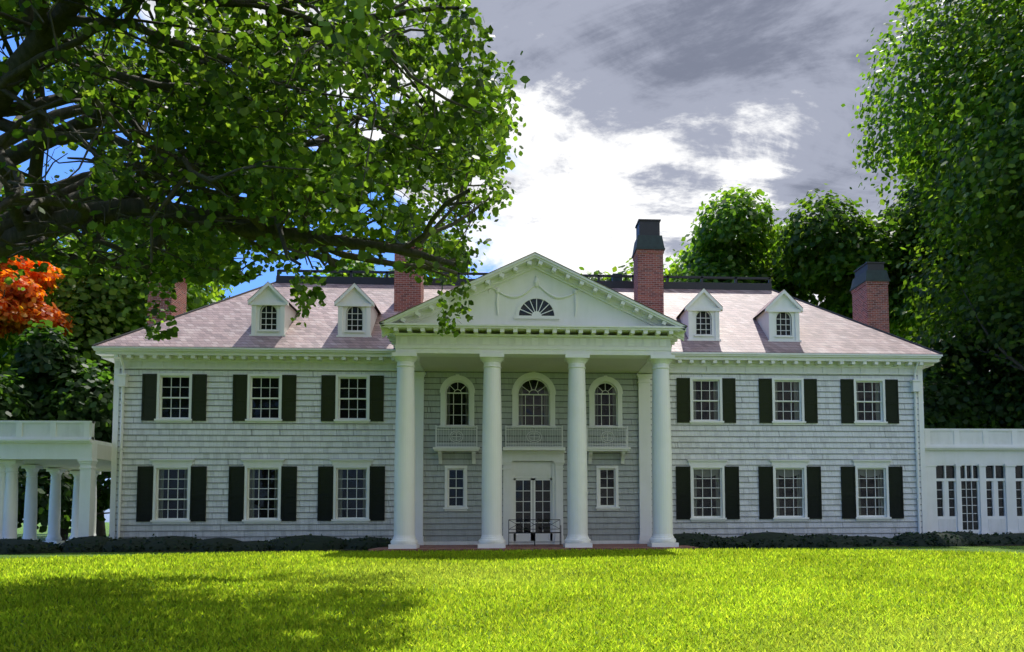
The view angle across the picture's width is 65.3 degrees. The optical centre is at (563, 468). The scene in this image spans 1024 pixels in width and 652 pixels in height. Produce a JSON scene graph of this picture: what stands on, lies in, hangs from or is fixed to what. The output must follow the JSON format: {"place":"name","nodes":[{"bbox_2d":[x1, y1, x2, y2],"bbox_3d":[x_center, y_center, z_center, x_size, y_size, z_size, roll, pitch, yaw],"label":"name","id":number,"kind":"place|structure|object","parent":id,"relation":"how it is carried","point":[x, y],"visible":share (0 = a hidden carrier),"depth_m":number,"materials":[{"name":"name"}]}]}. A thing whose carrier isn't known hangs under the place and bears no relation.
{"place":"outdoors","nodes":[
{"label":"outdoors","id":0,"kind":"place"},
{"bbox_2d":[0,0,1021,522],"label":"sky","id":1,"kind":"structure","parent":0,"point":[631,110],"materials":[{"name":"grey"}]},
{"bbox_2d":[0,522,1023,651],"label":"lawn","id":2,"kind":"structure","parent":0,"point":[43,536],"depth_m":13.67,"materials":[{"name":"green plant"}]},
{"bbox_2d":[0,368,32,420],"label":"dark tree","id":3,"kind":"object","parent":2,"relation":"on","point":[4,373],"visible":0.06,"depth_m":35.10,"materials":[{"name":"green plant"}]},
{"bbox_2d":[0,255,74,339],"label":"maple tree","id":4,"kind":"object","parent":2,"relation":"on","point":[19,309],"depth_m":39.35,"materials":[{"name":"orange plant"}]},
{"bbox_2d":[0,165,76,381],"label":"tree","id":5,"kind":"object","parent":2,"relation":"on","point":[2,362],"visible":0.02,"depth_m":52.82,"materials":[{"name":"green plant"}]},
{"bbox_2d":[0,420,111,543],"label":"porch","id":6,"kind":"object","parent":2,"relation":"on","point":[75,449],"visible":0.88,"depth_m":25.93,"materials":[{"name":"white wood"}]},
{"bbox_2d":[0,319,113,540],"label":"tree","id":7,"kind":"object","parent":2,"relation":"on","point":[54,380],"depth_m":36.02,"materials":[{"name":"green plant"}]},
{"bbox_2d":[97,366,113,509],"bbox_3d":[-19.669,-0.995,42.531,9.952,10.112,10.341,0,-4,-4],"label":"dark tree","id":8,"kind":"object","parent":2,"relation":"on","point":[106,496],"visible":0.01,"depth_m":38.88,"materials":[{"name":"green plant"}]},
{"bbox_2d":[0,198,233,536],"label":"tree","id":9,"kind":"object","parent":2,"relation":"on","point":[99,307],"depth_m":43.46,"materials":[{"name":"green plant"}]},
{"bbox_2d":[0,0,529,341],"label":"oak tree","id":10,"kind":"object","parent":2,"relation":"on","point":[237,113],"depth_m":10.72,"materials":[{"name":"green plant"}]},
{"bbox_2d":[326,230,477,278],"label":"tree","id":11,"kind":"object","parent":2,"relation":"on","point":[353,265],"visible":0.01,"depth_m":55.75,"materials":[{"name":"green plant"}]},
{"bbox_2d":[0,530,1023,553],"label":"juniper bush","id":12,"kind":"object","parent":2,"relation":"on","point":[775,537],"depth_m":26.00,"materials":[{"name":"green plant"}]},
{"bbox_2d":[101,356,933,369],"bbox_3d":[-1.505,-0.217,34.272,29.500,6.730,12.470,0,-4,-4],"label":"gutter","id":13,"kind":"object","parent":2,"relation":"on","point":[110,358],"depth_m":27.71,"materials":[{"name":"white metal"}]},
{"bbox_2d":[368,544,697,551],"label":"house porch floor","id":14,"kind":"structure","parent":2,"relation":"on","point":[516,547],"depth_m":24.58,"materials":[{"name":"brick"}]},
{"bbox_2d":[508,519,560,545],"bbox_3d":[-0.958,2.148,26.788,1.766,0.873,0.556,0,-4,-4],"label":"bench","id":15,"kind":"object","parent":14,"relation":"on","point":[530,526],"visible":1,"depth_m":26.99,"materials":[{"name":"metal"}]},
{"bbox_2d":[97,545,1023,551],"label":"planting beds","id":16,"kind":"object","parent":2,"relation":"on","point":[366,550],"depth_m":25.36,"materials":[{"name":"brown soil"}]},
{"bbox_2d":[579,248,692,281],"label":"tree","id":17,"kind":"object","parent":2,"relation":"on","point":[666,272],"depth_m":61.65,"materials":[{"name":"green plant"}]},
{"bbox_2d":[669,183,876,301],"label":"tree","id":18,"kind":"object","parent":2,"relation":"on","point":[718,247],"visible":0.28,"depth_m":52.59,"materials":[{"name":"green plant"}]},
{"bbox_2d":[787,105,1023,342],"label":"tree foliage","id":19,"kind":"object","parent":2,"relation":"on","point":[893,237],"visible":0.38,"depth_m":49.38,"materials":[{"name":"green plant"}]},
{"bbox_2d":[841,0,1023,428],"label":"tree","id":20,"kind":"object","parent":2,"relation":"on","point":[980,77],"depth_m":37.35,"materials":[{"name":"green plant"}]},
{"bbox_2d":[904,277,1023,428],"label":"tree","id":21,"kind":"object","parent":2,"relation":"on","point":[947,405],"visible":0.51,"depth_m":38.15,"materials":[{"name":"green plant"}]},
{"bbox_2d":[924,428,1023,534],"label":"side wing","id":22,"kind":"structure","parent":2,"relation":"on","point":[979,449],"depth_m":29.54,"materials":[{"name":"paint"}]},
{"bbox_2d":[936,466,1021,529],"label":"windows","id":23,"kind":"structure","parent":22,"relation":"in","point":[989,471],"depth_m":29.62,"materials":[{"name":"glass"}]},
{"bbox_2d":[92,253,942,548],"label":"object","id":24,"kind":"structure","parent":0,"point":[588,327],"depth_m":27.08,"materials":[{"name":"white wood"}]},
{"bbox_2d":[115,368,922,541],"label":"house shingle walls","id":25,"kind":"structure","parent":0,"point":[218,442],"depth_m":27.98,"materials":[{"name":"white wood"}]},
{"bbox_2d":[92,252,942,354],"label":"house roof","id":26,"kind":"structure","parent":25,"relation":"on","point":[226,323],"depth_m":29.63,"materials":[{"name":"grey tile"}]},
{"bbox_2d":[147,218,889,332],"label":"chimneys","id":27,"kind":"object","parent":26,"relation":"on","point":[869,290],"visible":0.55,"depth_m":30.91,"materials":[{"name":"red brick"}]},
{"bbox_2d":[247,282,802,341],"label":"dormers","id":28,"kind":"object","parent":26,"relation":"on","point":[355,295],"visible":1,"depth_m":28.84,"materials":[{"name":"white wood"}]},
{"bbox_2d":[260,306,791,334],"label":"dormer windows","id":29,"kind":"structure","parent":28,"relation":"in","point":[705,324],"depth_m":29.17,"materials":[{"name":"glass"}]},
{"bbox_2d":[136,374,903,521],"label":"window shutters","id":30,"kind":"object","parent":25,"relation":"attached to","point":[198,490],"visible":1,"depth_m":27.75,"materials":[{"name":"black wood"}]},
{"bbox_2d":[435,425,627,446],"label":"balcony railings","id":31,"kind":"object","parent":25,"relation":"attached to","point":[466,429],"visible":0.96,"depth_m":27.60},
{"bbox_2d":[158,299,883,531],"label":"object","id":32,"kind":"object","parent":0,"point":[523,488],"visible":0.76,"depth_m":28.98,"materials":[{"name":"glass"}]},
{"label":"tree","id":33,"kind":"object","parent":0,"visible":0},
{"bbox_2d":[893,170,1022,341],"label":"tree foliage","id":34,"kind":"object","parent":33,"relation":"attached to","point":[915,197],"depth_m":62.64,"materials":[{"name":"green plant"}]}
]}

